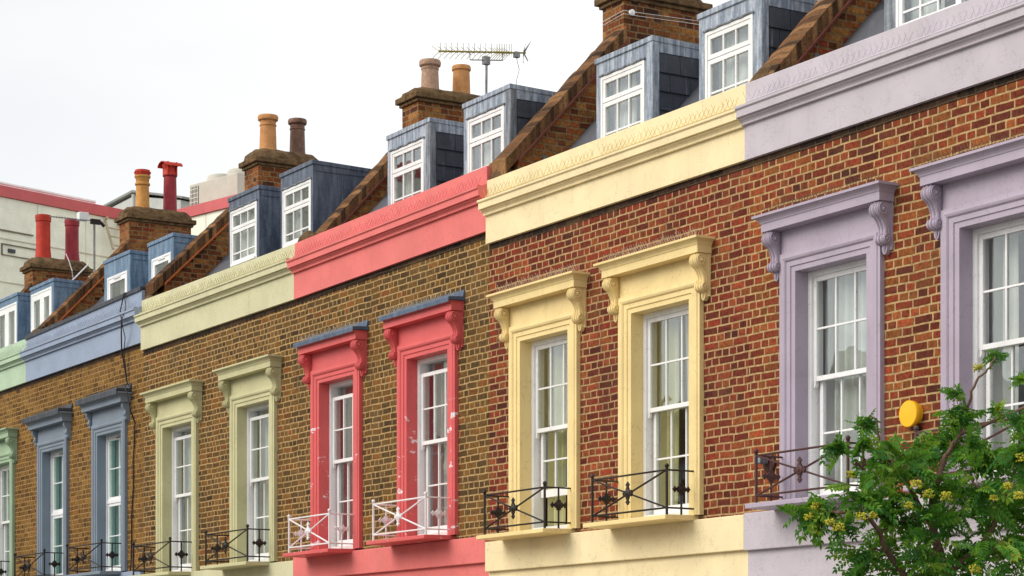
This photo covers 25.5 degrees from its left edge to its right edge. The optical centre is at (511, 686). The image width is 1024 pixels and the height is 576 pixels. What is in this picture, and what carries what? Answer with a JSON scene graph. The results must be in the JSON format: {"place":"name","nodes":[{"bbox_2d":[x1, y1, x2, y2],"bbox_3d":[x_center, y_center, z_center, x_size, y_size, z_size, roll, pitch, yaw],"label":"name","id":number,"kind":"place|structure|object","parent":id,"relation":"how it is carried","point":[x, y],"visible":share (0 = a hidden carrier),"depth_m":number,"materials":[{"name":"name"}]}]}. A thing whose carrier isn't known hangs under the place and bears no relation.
{"place":"outdoors","nodes":[
{"label":"outdoors","id":0,"kind":"place"},
{"bbox_2d":[0,214,92,575],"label":"terraced house","id":1,"kind":"structure","parent":0,"point":[45,293],"depth_m":39.30,"materials":[{"name":"brick"}]},
{"bbox_2d":[0,464,8,575],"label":"window","id":2,"kind":"structure","parent":1,"relation":"in","point":[4,470],"depth_m":39.98,"materials":[{"name":"white paint"}]},
{"bbox_2d":[50,212,104,272],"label":"tv aerial","id":3,"kind":"object","parent":1,"relation":"attached to","point":[82,216],"visible":0.97,"depth_m":40.45,"materials":[{"name":"metal"}]},
{"bbox_2d":[66,254,91,280],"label":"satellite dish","id":4,"kind":"object","parent":1,"relation":"attached to","point":[72,278],"visible":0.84,"depth_m":43.78,"materials":[{"name":"white paint"}]},
{"bbox_2d":[132,113,370,575],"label":"terraced house","id":5,"kind":"structure","parent":0,"point":[216,319],"depth_m":31.62,"materials":[{"name":"brown brick"}]},
{"bbox_2d":[172,424,190,571],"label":"window","id":6,"kind":"structure","parent":5,"relation":"in","point":[181,436],"depth_m":33.27,"materials":[{"name":"white paint"}]},
{"bbox_2d":[247,403,268,560],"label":"window","id":7,"kind":"structure","parent":5,"relation":"in","point":[257,416],"depth_m":30.99,"materials":[{"name":"white paint"}]},
{"bbox_2d":[0,0,729,204],"label":"sky","id":8,"kind":"structure","parent":0,"point":[94,93],"materials":[{"name":"white"}]},
{"bbox_2d":[282,58,555,575],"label":"terraced house","id":9,"kind":"structure","parent":0,"point":[388,265],"depth_m":27.19,"materials":[{"name":"brown brick"}]},
{"bbox_2d":[329,378,352,548],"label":"window","id":10,"kind":"structure","parent":9,"relation":"in","point":[340,393],"depth_m":28.85,"materials":[{"name":"white paint"}]},
{"bbox_2d":[417,353,446,534],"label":"window","id":11,"kind":"structure","parent":9,"relation":"in","point":[431,371],"depth_m":26.84,"materials":[{"name":"white paint"}]},
{"bbox_2d":[432,41,530,93],"bbox_3d":[-0.342,-7.551,28.386,1.348,1.302,0.306,0,0,-31],"label":"tv aerial","id":12,"kind":"object","parent":9,"relation":"attached to","point":[485,60],"visible":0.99,"depth_m":28.44,"materials":[{"name":"metal"}]},
{"bbox_2d":[735,0,1023,575],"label":"terraced house","id":13,"kind":"structure","parent":0,"point":[884,148],"depth_m":19.57,"materials":[{"name":"orange brick"}]},
{"bbox_2d":[754,455,775,472],"bbox_3d":[2.325,-2.055,20.823,0.150,0.176,0.176,0,0,-31],"label":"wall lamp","id":14,"kind":"object","parent":13,"relation":"attached to","point":[766,465],"visible":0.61,"depth_m":20.80,"materials":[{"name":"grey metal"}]},
{"bbox_2d":[808,258,865,496],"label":"window","id":15,"kind":"structure","parent":13,"relation":"in","point":[836,294],"depth_m":20.49,"materials":[{"name":"white paint"}]},
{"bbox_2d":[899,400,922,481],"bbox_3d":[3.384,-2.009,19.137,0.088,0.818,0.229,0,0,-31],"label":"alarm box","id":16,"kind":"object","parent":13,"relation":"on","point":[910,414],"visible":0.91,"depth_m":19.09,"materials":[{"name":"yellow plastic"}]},
{"bbox_2d":[973,217,1023,477],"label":"window","id":17,"kind":"structure","parent":13,"relation":"in","point":[998,249],"depth_m":18.69,"materials":[{"name":"white paint"}]},
{"label":"ground","id":18,"kind":"structure","parent":0,"visible":0},
{"bbox_2d":[13,161,196,575],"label":"terraced house","id":19,"kind":"structure","parent":18,"relation":"on","point":[79,422],"depth_m":36.13,"materials":[{"name":"brown brick"}]},
{"bbox_2d":[51,450,62,574],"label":"window","id":20,"kind":"structure","parent":19,"relation":"in","point":[56,457],"depth_m":37.73,"materials":[{"name":"white plastic"}]},
{"bbox_2d":[105,433,120,570],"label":"window","id":21,"kind":"structure","parent":19,"relation":"in","point":[113,442],"depth_m":35.55,"materials":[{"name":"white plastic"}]},
{"bbox_2d":[120,292,135,570],"bbox_3d":[-5.756,-2.805,34.102,0.289,6.411,0.890,0,0,-13],"label":"black cable","id":22,"kind":"object","parent":19,"relation":"hanging from","point":[122,351],"visible":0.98,"depth_m":34.26,"materials":[{"name":"rubber"}]},
{"bbox_2d":[0,185,236,299],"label":"warehouse","id":23,"kind":"structure","parent":18,"relation":"on","point":[20,209],"depth_m":71.87,"materials":[{"name":"white metal"}]},
{"bbox_2d":[0,181,95,203],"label":"roof pipe","id":24,"kind":"object","parent":23,"relation":"on","point":[48,192],"visible":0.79,"depth_m":72.07,"materials":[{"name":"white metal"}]},
{"bbox_2d":[104,216,119,249],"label":"ladder","id":25,"kind":"object","parent":23,"relation":"attached to","point":[109,234],"visible":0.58,"depth_m":73.33,"materials":[{"name":"metal"}]},
{"bbox_2d":[103,190,189,208],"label":"vent housing","id":26,"kind":"object","parent":23,"relation":"on","point":[125,200],"visible":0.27,"depth_m":78.53,"materials":[{"name":"white metal"}]},
{"bbox_2d":[190,168,244,205],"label":"air conditioner","id":27,"kind":"object","parent":23,"relation":"on","point":[220,185],"visible":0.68,"depth_m":73.60,"materials":[{"name":"white metal"}]},
{"bbox_2d":[476,0,817,575],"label":"terraced house","id":28,"kind":"structure","parent":18,"relation":"on","point":[613,206],"depth_m":23.06,"materials":[{"name":"red brick"}]},
{"bbox_2d":[531,334,566,528],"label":"window","id":29,"kind":"structure","parent":28,"relation":"in","point":[549,355],"depth_m":24.63,"materials":[{"name":"white paint"}]},
{"bbox_2d":[601,9,698,25],"bbox_3d":[1.683,-7.705,26.072,1.249,0.115,0.450,0,0,-9],"label":"lashing strap","id":30,"kind":"object","parent":28,"relation":"attached to","point":[631,12],"visible":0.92,"depth_m":25.95,"materials":[{"name":"white paint"}]},
{"bbox_2d":[643,303,688,516],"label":"window","id":31,"kind":"structure","parent":28,"relation":"in","point":[666,331],"depth_m":22.80,"materials":[{"name":"white paint"}]},
{"bbox_2d":[776,347,1023,575],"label":"rowan tree","id":32,"kind":"object","parent":18,"relation":"on","point":[815,513],"visible":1,"depth_m":10.89,"materials":[{"name":"green plant"}]}
]}

